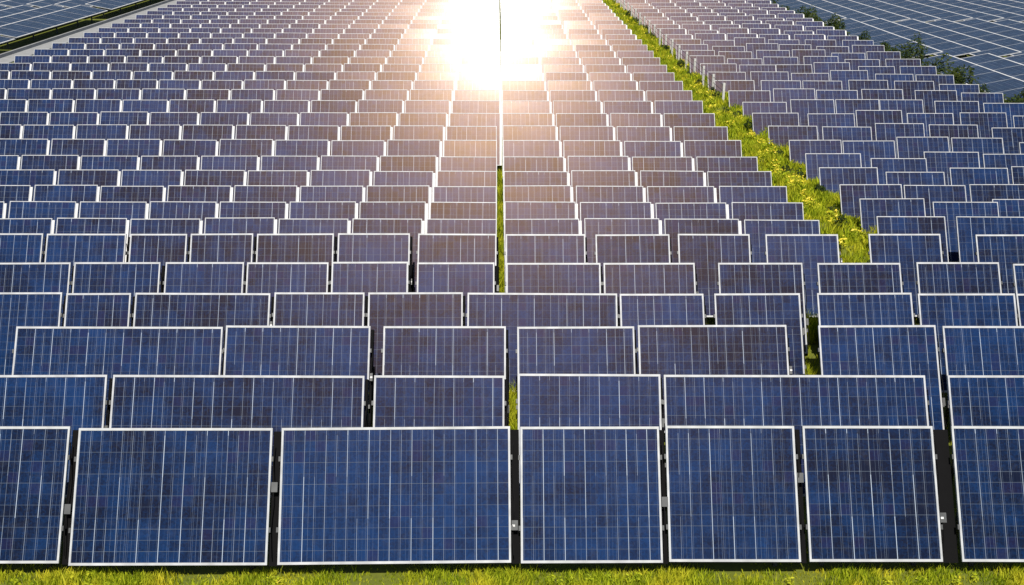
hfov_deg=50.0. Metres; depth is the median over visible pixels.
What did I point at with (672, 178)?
solar panel
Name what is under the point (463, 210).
solar panel
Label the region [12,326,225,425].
solar panel
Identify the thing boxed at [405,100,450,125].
solar panel
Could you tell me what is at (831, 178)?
solar panel
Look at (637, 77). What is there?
solar panel
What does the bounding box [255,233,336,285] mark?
solar panel
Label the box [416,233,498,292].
solar panel
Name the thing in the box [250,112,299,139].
solar panel
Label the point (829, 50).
solar panel
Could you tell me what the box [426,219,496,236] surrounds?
solar panel
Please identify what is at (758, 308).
solar panel
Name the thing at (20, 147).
solar panel
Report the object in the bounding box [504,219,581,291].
solar panel
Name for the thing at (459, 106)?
solar panel
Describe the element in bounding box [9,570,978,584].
weeds
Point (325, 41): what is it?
solar panel
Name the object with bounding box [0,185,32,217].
solar panel
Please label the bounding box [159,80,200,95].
solar panel
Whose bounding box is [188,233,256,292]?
solar panel
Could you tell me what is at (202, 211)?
solar panel
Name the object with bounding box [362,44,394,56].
solar panel
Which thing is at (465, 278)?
solar panel
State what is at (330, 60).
solar panel
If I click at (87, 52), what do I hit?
solar panel
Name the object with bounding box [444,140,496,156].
solar panel
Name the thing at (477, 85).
solar panel
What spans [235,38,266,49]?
solar panel
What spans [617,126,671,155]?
solar panel
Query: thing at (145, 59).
solar panel
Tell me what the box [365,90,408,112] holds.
solar panel
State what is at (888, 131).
solar panel
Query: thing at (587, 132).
solar panel
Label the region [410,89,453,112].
solar panel
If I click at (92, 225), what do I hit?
solar panel
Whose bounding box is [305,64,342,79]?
solar panel
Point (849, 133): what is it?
solar panel
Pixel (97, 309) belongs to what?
solar panel
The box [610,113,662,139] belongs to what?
solar panel
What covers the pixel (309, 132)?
solar panel
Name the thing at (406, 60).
solar panel
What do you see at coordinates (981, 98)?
solar panel
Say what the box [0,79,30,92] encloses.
solar panel
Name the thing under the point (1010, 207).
solar panel
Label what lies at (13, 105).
solar panel
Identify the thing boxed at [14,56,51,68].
solar panel
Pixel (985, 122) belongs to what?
solar panel
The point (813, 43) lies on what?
solar panel
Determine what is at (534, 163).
solar panel
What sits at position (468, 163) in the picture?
solar panel
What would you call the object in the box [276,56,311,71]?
solar panel
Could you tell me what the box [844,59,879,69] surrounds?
solar panel
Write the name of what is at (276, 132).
solar panel
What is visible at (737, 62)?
solar panel
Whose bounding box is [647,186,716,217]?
solar panel
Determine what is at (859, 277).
solar panel
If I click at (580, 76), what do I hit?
solar panel
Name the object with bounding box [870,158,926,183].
solar panel
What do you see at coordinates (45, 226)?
solar panel
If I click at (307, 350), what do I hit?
solar panel
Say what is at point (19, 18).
solar table array
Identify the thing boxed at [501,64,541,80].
solar panel
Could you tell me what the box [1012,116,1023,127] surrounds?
solar panel
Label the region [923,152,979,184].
solar panel
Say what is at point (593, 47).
solar panel
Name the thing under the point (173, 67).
solar panel
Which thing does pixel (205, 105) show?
solar panel
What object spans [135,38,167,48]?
solar panel
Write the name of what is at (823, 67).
solar panel
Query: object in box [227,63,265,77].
solar panel
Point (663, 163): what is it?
solar panel
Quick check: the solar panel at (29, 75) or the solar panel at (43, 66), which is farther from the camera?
the solar panel at (43, 66)
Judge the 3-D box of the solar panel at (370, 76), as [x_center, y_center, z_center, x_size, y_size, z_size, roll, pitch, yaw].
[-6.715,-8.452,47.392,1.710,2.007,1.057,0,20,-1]
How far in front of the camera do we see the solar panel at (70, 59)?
51.62 m
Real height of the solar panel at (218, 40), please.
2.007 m
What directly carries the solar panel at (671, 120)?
on the ground at (376, 572)
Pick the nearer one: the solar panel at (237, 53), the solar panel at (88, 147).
the solar panel at (88, 147)
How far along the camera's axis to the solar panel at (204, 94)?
43.07 m
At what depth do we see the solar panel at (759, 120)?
39.20 m
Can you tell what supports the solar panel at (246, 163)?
on the ground at (376, 572)
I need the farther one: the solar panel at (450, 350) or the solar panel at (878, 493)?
the solar panel at (450, 350)
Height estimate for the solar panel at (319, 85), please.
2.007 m
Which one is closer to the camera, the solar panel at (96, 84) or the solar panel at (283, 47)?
the solar panel at (96, 84)
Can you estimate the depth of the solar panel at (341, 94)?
43.12 m
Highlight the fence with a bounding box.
[614,0,725,102]
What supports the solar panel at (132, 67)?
on the ground at (376, 572)
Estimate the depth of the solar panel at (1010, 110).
41.19 m
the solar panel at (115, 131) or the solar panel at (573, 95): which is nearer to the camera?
the solar panel at (115, 131)
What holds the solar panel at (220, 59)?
on the ground at (376, 572)
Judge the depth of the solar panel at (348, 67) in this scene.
49.64 m
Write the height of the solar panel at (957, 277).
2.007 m
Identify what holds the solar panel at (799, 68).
on the ground at (376, 572)
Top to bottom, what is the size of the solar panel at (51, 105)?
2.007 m
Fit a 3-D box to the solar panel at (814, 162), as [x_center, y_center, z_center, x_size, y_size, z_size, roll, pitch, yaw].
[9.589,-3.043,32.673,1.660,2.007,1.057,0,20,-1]
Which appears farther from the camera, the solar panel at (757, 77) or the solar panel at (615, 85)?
the solar panel at (757, 77)
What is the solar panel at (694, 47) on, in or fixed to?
on the ground at (376, 572)
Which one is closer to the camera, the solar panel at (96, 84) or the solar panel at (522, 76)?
the solar panel at (96, 84)
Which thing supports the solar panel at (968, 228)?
on the ground at (376, 572)
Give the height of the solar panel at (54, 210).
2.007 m
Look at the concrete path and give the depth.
74.27 m
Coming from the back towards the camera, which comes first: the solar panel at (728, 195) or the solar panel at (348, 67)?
the solar panel at (348, 67)
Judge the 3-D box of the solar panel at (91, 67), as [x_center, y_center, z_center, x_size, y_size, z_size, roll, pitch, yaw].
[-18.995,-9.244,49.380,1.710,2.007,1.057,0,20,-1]
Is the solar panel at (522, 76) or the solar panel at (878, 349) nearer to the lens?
the solar panel at (878, 349)
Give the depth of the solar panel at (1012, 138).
36.65 m
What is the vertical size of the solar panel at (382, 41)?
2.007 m
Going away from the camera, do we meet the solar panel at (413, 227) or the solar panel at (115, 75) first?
the solar panel at (413, 227)
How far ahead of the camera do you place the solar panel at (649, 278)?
23.07 m
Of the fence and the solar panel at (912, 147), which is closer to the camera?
the solar panel at (912, 147)
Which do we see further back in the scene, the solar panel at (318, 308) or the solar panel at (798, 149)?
the solar panel at (798, 149)
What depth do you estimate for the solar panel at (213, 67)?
49.56 m
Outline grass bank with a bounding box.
[606,0,919,324]
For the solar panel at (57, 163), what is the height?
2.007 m
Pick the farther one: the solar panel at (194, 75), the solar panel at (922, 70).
the solar panel at (922, 70)
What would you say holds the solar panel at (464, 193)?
on the ground at (376, 572)
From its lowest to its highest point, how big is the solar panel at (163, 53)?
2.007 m
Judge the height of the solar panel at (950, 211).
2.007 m
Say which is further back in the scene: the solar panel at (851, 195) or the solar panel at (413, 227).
the solar panel at (851, 195)
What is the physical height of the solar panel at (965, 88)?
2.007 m
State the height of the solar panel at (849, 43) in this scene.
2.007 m
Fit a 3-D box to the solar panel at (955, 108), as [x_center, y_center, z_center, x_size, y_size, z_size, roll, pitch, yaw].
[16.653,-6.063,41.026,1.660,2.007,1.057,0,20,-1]
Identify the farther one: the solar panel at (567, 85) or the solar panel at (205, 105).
the solar panel at (567, 85)
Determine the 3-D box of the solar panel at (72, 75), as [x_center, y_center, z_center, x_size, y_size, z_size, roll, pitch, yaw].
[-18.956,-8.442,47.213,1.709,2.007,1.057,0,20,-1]
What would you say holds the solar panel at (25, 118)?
on the ground at (376, 572)
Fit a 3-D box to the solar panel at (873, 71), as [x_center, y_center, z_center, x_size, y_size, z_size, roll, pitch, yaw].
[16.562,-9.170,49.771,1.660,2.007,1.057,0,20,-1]
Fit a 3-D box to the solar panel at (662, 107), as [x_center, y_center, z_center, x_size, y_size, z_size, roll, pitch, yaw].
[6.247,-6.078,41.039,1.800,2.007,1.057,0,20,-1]
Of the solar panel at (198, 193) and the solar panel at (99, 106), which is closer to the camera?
the solar panel at (198, 193)
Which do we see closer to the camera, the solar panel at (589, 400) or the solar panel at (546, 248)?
the solar panel at (589, 400)
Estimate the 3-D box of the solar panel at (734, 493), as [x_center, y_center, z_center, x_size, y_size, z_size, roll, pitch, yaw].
[3.217,3.033,15.978,2.022,2.007,1.205,0,20,0]
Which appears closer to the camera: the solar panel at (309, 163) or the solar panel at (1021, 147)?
the solar panel at (309, 163)
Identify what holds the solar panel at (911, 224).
on the ground at (376, 572)
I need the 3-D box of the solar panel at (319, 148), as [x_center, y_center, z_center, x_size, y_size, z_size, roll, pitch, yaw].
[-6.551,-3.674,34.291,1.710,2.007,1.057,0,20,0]
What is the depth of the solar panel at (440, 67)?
49.71 m
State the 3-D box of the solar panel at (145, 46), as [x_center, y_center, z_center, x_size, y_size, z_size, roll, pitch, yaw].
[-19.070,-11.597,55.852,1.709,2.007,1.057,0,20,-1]
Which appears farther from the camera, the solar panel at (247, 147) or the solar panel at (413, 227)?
the solar panel at (247, 147)
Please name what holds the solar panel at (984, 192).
on the ground at (376, 572)
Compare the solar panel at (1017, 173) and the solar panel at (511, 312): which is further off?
the solar panel at (1017, 173)
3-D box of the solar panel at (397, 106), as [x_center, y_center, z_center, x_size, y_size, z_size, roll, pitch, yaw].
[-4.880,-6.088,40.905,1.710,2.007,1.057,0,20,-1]
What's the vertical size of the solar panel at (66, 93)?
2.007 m
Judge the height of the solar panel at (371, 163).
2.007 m
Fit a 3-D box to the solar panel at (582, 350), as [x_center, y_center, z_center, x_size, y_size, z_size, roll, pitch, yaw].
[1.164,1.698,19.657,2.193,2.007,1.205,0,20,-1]
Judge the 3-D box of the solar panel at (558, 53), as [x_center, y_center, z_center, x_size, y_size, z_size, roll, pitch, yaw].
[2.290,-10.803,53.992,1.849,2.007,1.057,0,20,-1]
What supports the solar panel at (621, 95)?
on the ground at (376, 572)
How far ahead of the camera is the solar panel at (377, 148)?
34.36 m
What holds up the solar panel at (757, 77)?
on the ground at (376, 572)
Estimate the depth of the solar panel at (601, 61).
51.93 m
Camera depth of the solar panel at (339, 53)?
53.96 m
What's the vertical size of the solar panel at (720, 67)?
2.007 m
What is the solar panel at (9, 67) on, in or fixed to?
on the ground at (376, 572)
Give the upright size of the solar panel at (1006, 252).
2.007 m
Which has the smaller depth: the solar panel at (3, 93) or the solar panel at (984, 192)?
the solar panel at (984, 192)
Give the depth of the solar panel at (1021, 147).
34.57 m
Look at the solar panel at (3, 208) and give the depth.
27.36 m
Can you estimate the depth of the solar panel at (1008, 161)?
32.94 m
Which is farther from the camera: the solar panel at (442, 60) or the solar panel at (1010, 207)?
the solar panel at (442, 60)
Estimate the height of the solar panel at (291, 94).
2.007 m
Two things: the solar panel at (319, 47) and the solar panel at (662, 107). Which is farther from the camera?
the solar panel at (319, 47)
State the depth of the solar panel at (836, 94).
43.84 m
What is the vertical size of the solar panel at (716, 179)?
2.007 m
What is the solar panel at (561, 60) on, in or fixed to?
on the ground at (376, 572)
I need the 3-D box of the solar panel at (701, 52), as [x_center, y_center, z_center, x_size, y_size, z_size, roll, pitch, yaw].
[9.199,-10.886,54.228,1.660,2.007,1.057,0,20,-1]
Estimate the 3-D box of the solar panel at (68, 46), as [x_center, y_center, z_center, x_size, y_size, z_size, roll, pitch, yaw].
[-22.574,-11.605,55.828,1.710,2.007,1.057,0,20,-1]
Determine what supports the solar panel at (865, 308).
on the ground at (376, 572)
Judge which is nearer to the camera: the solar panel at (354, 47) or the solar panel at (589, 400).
the solar panel at (589, 400)
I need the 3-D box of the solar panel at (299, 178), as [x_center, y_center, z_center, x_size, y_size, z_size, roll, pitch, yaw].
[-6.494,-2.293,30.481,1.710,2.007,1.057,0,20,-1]
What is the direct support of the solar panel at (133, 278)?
on the ground at (376, 572)
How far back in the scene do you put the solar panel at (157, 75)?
47.39 m
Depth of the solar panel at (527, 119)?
38.75 m
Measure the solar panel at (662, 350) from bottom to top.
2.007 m
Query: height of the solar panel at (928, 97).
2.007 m
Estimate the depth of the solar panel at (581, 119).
38.76 m
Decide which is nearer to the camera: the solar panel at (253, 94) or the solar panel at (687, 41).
the solar panel at (253, 94)
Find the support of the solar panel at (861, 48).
on the ground at (376, 572)
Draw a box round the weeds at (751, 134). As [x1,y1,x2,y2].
[607,0,864,262]
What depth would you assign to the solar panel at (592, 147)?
34.50 m
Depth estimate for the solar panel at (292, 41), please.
58.19 m
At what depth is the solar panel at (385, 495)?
15.77 m
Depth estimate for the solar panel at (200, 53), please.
53.88 m
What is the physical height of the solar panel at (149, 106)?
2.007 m
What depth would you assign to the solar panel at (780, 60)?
52.60 m
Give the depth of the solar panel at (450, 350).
19.59 m
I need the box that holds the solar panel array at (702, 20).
[83,0,858,45]
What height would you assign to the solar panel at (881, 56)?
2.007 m
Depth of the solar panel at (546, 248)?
24.97 m
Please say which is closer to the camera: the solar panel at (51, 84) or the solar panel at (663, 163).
the solar panel at (663, 163)
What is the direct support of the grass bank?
on the ground at (376, 572)
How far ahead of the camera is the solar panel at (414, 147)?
34.38 m
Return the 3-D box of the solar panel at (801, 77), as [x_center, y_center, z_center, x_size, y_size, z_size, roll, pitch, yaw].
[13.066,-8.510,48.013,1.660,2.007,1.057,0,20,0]
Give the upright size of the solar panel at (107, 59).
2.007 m
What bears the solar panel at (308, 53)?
on the ground at (376, 572)
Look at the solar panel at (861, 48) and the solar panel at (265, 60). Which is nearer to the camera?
the solar panel at (265, 60)
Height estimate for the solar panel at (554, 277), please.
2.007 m
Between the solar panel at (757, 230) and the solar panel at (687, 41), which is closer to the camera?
the solar panel at (757, 230)
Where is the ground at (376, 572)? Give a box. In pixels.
[0,0,1023,584]
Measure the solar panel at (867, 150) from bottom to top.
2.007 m
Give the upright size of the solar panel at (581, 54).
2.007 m
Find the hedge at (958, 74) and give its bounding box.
[771,0,1023,102]
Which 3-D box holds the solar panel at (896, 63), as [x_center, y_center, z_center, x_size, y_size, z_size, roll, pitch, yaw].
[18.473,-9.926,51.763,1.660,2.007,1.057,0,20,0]
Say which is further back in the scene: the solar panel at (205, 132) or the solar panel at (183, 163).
the solar panel at (205, 132)
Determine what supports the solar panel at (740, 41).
on the ground at (376, 572)
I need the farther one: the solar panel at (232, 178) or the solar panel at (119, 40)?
the solar panel at (119, 40)
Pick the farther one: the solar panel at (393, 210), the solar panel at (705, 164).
the solar panel at (705, 164)
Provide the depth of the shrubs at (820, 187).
39.27 m
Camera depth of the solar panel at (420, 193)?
29.00 m
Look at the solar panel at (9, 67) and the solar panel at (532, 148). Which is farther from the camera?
the solar panel at (9, 67)
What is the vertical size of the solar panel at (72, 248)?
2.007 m
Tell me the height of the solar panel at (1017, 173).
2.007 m
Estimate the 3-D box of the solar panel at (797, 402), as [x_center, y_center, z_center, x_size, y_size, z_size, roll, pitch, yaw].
[4.584,2.422,17.706,4.333,2.007,1.205,0,20,-1]
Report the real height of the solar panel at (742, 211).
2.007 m
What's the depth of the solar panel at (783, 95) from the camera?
43.52 m
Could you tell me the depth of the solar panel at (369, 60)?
51.81 m
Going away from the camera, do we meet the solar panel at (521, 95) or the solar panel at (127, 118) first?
the solar panel at (127, 118)
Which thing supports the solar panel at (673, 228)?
on the ground at (376, 572)
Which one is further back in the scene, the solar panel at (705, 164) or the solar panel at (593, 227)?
the solar panel at (705, 164)
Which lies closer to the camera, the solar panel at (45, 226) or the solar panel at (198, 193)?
the solar panel at (45, 226)
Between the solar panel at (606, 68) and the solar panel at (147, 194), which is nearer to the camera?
the solar panel at (147, 194)
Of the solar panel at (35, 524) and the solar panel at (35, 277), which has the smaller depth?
the solar panel at (35, 524)
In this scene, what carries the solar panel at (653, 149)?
on the ground at (376, 572)
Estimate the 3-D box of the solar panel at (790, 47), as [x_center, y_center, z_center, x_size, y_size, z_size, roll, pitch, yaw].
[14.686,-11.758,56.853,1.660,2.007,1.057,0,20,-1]
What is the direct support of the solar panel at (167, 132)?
on the ground at (376, 572)
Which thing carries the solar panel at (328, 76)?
on the ground at (376, 572)
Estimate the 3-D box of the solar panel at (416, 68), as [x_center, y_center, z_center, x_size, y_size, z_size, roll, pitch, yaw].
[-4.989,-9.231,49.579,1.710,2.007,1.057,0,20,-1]
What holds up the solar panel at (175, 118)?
on the ground at (376, 572)
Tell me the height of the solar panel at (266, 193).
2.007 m
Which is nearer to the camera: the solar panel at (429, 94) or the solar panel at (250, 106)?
the solar panel at (250, 106)
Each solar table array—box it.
[0,0,160,48]
[770,0,1023,100]
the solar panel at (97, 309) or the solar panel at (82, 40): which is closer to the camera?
the solar panel at (97, 309)
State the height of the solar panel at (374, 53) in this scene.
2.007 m
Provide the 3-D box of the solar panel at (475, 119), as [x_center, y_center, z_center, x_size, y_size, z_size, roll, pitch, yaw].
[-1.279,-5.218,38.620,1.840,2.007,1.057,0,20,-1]
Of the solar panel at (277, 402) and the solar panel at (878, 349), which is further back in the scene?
the solar panel at (878, 349)
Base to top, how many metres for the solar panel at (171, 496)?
2.007 m
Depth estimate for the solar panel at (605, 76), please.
47.65 m
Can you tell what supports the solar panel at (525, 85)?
on the ground at (376, 572)
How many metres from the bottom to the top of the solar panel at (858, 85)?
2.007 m
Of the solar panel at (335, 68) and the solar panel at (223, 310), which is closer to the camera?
the solar panel at (223, 310)
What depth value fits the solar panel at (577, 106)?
41.05 m
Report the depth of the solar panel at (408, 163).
32.30 m
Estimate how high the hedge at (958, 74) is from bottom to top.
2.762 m
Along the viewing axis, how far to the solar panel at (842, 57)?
54.16 m
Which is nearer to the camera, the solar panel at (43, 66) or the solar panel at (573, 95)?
the solar panel at (573, 95)
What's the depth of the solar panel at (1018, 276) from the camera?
23.15 m
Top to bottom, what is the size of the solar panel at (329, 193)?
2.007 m
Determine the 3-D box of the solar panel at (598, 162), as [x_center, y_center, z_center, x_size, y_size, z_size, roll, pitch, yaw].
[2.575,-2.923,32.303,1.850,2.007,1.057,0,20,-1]
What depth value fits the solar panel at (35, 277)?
22.84 m
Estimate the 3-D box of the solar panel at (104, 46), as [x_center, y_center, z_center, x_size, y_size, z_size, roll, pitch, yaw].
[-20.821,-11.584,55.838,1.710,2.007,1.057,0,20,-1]
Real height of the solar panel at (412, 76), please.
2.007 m
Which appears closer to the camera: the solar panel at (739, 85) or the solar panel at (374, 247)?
the solar panel at (374, 247)
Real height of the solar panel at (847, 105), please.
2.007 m
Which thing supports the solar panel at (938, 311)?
on the ground at (376, 572)
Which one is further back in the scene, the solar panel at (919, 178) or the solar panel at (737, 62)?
the solar panel at (737, 62)
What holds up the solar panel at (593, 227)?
on the ground at (376, 572)
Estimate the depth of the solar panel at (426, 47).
56.15 m
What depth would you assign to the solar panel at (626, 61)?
51.94 m
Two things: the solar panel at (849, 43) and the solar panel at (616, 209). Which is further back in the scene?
the solar panel at (849, 43)
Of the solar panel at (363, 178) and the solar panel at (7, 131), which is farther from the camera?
the solar panel at (7, 131)
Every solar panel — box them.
[0,63,31,78]
[0,70,10,78]
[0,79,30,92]
[0,88,6,98]
[0,99,27,111]
[0,112,49,137]
[0,124,23,138]
[0,139,49,168]
[0,155,20,169]
[0,170,56,200]
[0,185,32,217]
[0,201,6,217]
[0,218,54,262]
[0,233,46,262]
[0,262,73,326]
[0,292,65,374]
[0,375,112,496]
[0,426,78,567]
[7,89,51,110]
[8,201,78,233]
[11,71,51,88]
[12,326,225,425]
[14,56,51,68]
[20,155,80,184]
[22,125,75,154]
[27,99,74,122]
[31,79,73,89]
[32,62,70,78]
[33,185,100,217]
[34,49,68,61]
[44,234,129,292]
[49,112,99,138]
[50,139,106,166]
[51,56,88,63]
[52,43,85,53]
[52,71,92,82]
[52,88,96,111]
[56,218,129,261]
[58,170,120,201]
[63,293,134,326]
[68,37,100,43]
[68,428,281,568]
[69,49,104,62]
[71,63,109,75]
[71,262,165,326]
[73,79,115,98]
[75,99,122,124]
[76,124,128,150]
[79,201,148,234]
[80,156,139,185]
[86,43,120,55]
[89,56,125,70]
[92,71,132,88]
[97,89,141,106]
[100,112,149,138]
[100,186,166,218]
[101,37,134,48]
[106,49,140,62]
[106,139,162,167]
[109,375,369,497]
[110,63,148,77]
[116,79,158,99]
[121,43,154,53]
[121,170,183,200]
[122,100,168,124]
[127,56,163,66]
[127,234,190,292]
[129,125,181,155]
[129,219,202,261]
[132,293,273,374]
[133,71,173,88]
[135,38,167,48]
[140,156,199,184]
[141,50,176,56]
[142,89,185,105]
[149,63,187,79]
[149,201,218,233]
[150,112,199,139]
[155,43,189,55]
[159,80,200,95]
[163,140,218,169]
[163,262,246,292]
[164,56,200,67]
[167,185,233,217]
[168,38,200,49]
[169,99,215,124]
[174,71,214,87]
[178,50,212,60]
[182,125,234,155]
[184,170,246,201]
[186,89,230,111]
[188,63,226,79]
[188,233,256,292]
[190,43,223,50]
[200,112,249,138]
[201,38,233,45]
[201,56,237,68]
[201,80,243,99]
[201,156,259,184]
[204,217,277,261]
[213,50,247,62]
[215,71,254,80]
[217,100,262,124]
[219,139,274,169]
[219,202,288,233]
[223,325,374,426]
[224,43,257,55]
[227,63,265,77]
[231,89,274,112]
[234,185,299,218]
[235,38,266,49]
[235,125,287,155]
[239,56,275,66]
[244,80,285,99]
[245,262,331,325]
[247,170,309,201]
[249,50,283,63]
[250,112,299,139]
[255,71,295,88]
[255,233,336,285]
[259,44,292,55]
[261,156,319,185]
[264,100,309,124]
[266,64,304,79]
[267,38,299,44]
[272,292,367,325]
[275,140,329,169]
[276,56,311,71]
[276,89,319,111]
[276,426,519,567]
[278,219,350,261]
[285,50,319,63]
[287,80,328,99]
[288,125,339,155]
[289,201,357,232]
[293,44,326,54]
[296,72,335,88]
[300,112,348,139]
[300,186,365,217]
[301,38,332,49]
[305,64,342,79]
[310,170,371,201]
[311,100,357,125]
[313,57,348,71]
[320,50,355,63]
[321,89,364,111]
[321,156,378,185]
[327,44,360,56]
[329,80,370,99]
[330,262,410,312]
[331,140,385,170]
[334,39,365,49]
[336,233,413,291]
[337,71,376,89]
[341,126,392,155]
[344,63,381,79]
[350,57,386,71]
[350,112,398,139]
[352,218,424,291]
[356,50,390,60]
[358,100,403,125]
[359,202,427,233]
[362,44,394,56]
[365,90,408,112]
[366,292,465,380]
[367,38,398,49]
[367,185,431,218]
[371,375,507,426]
[372,80,412,99]
[374,171,434,201]
[377,72,416,88]
[380,156,437,185]
[381,326,508,425]
[383,64,420,79]
[387,57,423,68]
[387,140,441,170]
[392,50,426,63]
[394,126,444,155]
[396,44,429,52]
[400,38,431,44]
[400,113,447,139]
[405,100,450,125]
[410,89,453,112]
[414,80,455,90]
[415,262,496,325]
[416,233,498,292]
[418,72,456,89]
[421,64,458,79]
[425,57,460,71]
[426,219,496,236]
[427,50,461,63]
[430,202,496,218]
[433,39,464,52]
[433,186,495,201]
[437,171,496,201]
[440,156,496,170]
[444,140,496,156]
[446,126,496,139]
[450,113,501,165]
[452,100,500,114]
[454,90,500,101]
[457,80,500,90]
[466,293,619,391]
[501,57,539,63]
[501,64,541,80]
[501,72,543,114]
[502,81,545,90]
[502,90,548,100]
[502,100,551,112]
[502,113,553,165]
[503,126,557,139]
[503,140,561,156]
[503,157,565,219]
[504,171,569,185]
[504,185,572,256]
[504,201,577,272]
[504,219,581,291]
[504,234,587,262]
[505,263,602,292]
[516,326,638,409]
[516,374,665,494]
[518,426,667,567]
[537,39,570,51]
[538,45,573,57]
[540,51,576,64]
[542,57,580,72]
[543,64,583,81]
[546,72,587,91]
[548,80,591,100]
[550,90,596,112]
[553,101,602,125]
[556,113,608,139]
[560,126,614,156]
[563,140,621,170]
[568,156,630,184]
[571,170,637,203]
[572,39,606,50]
[575,45,610,56]
[576,186,645,220]
[578,51,615,63]
[580,202,653,233]
[582,57,620,71]
[584,218,661,262]
[585,65,625,80]
[589,72,631,89]
[593,81,637,100]
[594,234,671,292]
[598,90,644,112]
[602,263,698,305]
[604,101,652,125]
[608,40,641,50]
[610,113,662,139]
[612,45,646,57]
[617,51,653,64]
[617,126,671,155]
[618,294,706,373]
[622,57,659,72]
[624,141,682,169]
[627,65,666,80]
[632,157,694,185]
[633,73,674,89]
[637,325,791,432]
[639,81,682,100]
[640,170,705,201]
[646,90,691,112]
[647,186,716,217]
[655,101,702,125]
[655,203,728,233]
[662,375,931,495]
[664,113,714,140]
[664,219,741,262]
[664,426,806,566]
[670,39,700,49]
[673,126,727,156]
[676,44,707,58]
[677,234,751,316]
[681,50,714,62]
[684,140,741,170]
[689,56,724,73]
[696,157,757,185]
[700,63,736,75]
[703,40,734,49]
[707,72,745,88]
[707,171,771,202]
[712,46,744,55]
[713,293,807,374]
[714,80,754,91]
[717,263,808,355]
[718,51,751,63]
[719,186,786,218]
[727,59,761,71]
[728,91,770,109]
[731,202,803,233]
[734,38,764,51]
[739,65,775,79]
[742,102,786,117]
[744,220,819,262]
[746,43,777,58]
[750,72,788,90]
[752,113,798,135]
[756,50,789,64]
[761,80,800,101]
[763,57,797,64]
[764,234,841,316]
[768,40,798,49]
[768,126,817,147]
[773,89,814,112]
[776,64,811,80]
[779,44,810,56]
[788,140,841,164]
[790,99,834,125]
[791,73,828,88]
[792,50,824,63]
[801,426,957,565]
[802,81,841,98]
[803,56,837,72]
[805,40,835,49]
[805,153,861,180]
[807,113,854,139]
[813,62,849,80]
[816,46,848,55]
[816,90,857,113]
[816,263,903,292]
[816,293,914,365]
[817,325,946,429]
[819,167,878,194]
[822,126,871,152]
[830,70,867,89]
[831,53,864,61]
[835,99,879,126]
[839,184,902,220]
[842,40,873,52]
[842,141,895,166]
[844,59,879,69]
[848,80,887,98]
[852,45,884,58]
[855,110,902,140]
[858,66,894,79]
[859,198,925,234]
[861,89,902,99]
[866,51,900,65]
[868,234,944,316]
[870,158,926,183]
[875,74,913,88]
[875,123,924,157]
[876,216,948,261]
[879,100,923,122]
[885,59,920,73]
[885,172,944,197]
[894,81,933,99]
[896,137,949,157]
[899,66,936,80]
[903,185,966,215]
[906,113,953,136]
[914,90,956,112]
[915,75,953,89]
[916,262,1002,293]
[917,293,1018,392]
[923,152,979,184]
[928,124,978,151]
[932,202,998,261]
[934,101,978,124]
[938,84,979,100]
[942,326,1023,425]
[947,375,1023,481]
[949,168,1008,201]
[950,426,1023,565]
[951,138,1003,167]
[956,216,1023,261]
[959,113,1007,137]
[961,93,1003,112]
[969,184,1023,201]
[975,234,1023,310]
[982,154,1023,183]
[983,103,1023,127]
[991,128,1023,153]
[992,199,1023,216]
[1011,166,1023,183]
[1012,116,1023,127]
[1012,264,1023,320]
[1015,294,1023,325]
[1019,142,1023,153]
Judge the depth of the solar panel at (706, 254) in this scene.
24.95 m
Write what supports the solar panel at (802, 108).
on the ground at (376, 572)
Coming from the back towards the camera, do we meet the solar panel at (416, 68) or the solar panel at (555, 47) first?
the solar panel at (555, 47)
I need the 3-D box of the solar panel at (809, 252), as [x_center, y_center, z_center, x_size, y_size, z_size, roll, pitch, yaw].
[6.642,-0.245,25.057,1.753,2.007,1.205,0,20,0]
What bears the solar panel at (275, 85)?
on the ground at (376, 572)
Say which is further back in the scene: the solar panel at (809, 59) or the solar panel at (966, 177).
the solar panel at (809, 59)
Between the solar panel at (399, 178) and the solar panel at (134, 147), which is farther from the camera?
the solar panel at (134, 147)
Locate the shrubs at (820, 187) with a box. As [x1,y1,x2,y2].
[612,0,869,262]
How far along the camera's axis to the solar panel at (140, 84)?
45.22 m
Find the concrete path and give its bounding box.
[0,0,184,62]
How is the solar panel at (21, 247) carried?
on the ground at (376, 572)
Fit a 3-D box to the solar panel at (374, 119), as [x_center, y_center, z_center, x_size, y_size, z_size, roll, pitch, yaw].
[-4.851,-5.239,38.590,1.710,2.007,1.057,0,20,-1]
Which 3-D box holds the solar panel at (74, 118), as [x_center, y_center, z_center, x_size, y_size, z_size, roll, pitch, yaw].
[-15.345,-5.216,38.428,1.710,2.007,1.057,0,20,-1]
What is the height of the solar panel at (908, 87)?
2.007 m
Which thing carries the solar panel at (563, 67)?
on the ground at (376, 572)
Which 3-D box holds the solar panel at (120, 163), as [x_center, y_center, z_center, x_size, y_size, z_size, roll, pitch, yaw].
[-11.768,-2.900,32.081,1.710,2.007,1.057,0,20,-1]
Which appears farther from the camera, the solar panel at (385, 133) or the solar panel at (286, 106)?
the solar panel at (286, 106)
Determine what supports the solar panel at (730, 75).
on the ground at (376, 572)
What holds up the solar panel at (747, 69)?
on the ground at (376, 572)
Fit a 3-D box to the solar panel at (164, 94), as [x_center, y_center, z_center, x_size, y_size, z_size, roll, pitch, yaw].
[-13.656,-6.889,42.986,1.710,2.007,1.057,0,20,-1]
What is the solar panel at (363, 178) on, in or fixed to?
on the ground at (376, 572)
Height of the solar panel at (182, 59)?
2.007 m
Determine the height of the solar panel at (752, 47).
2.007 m
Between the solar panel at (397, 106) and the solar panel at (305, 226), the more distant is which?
the solar panel at (397, 106)
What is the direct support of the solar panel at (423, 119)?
on the ground at (376, 572)

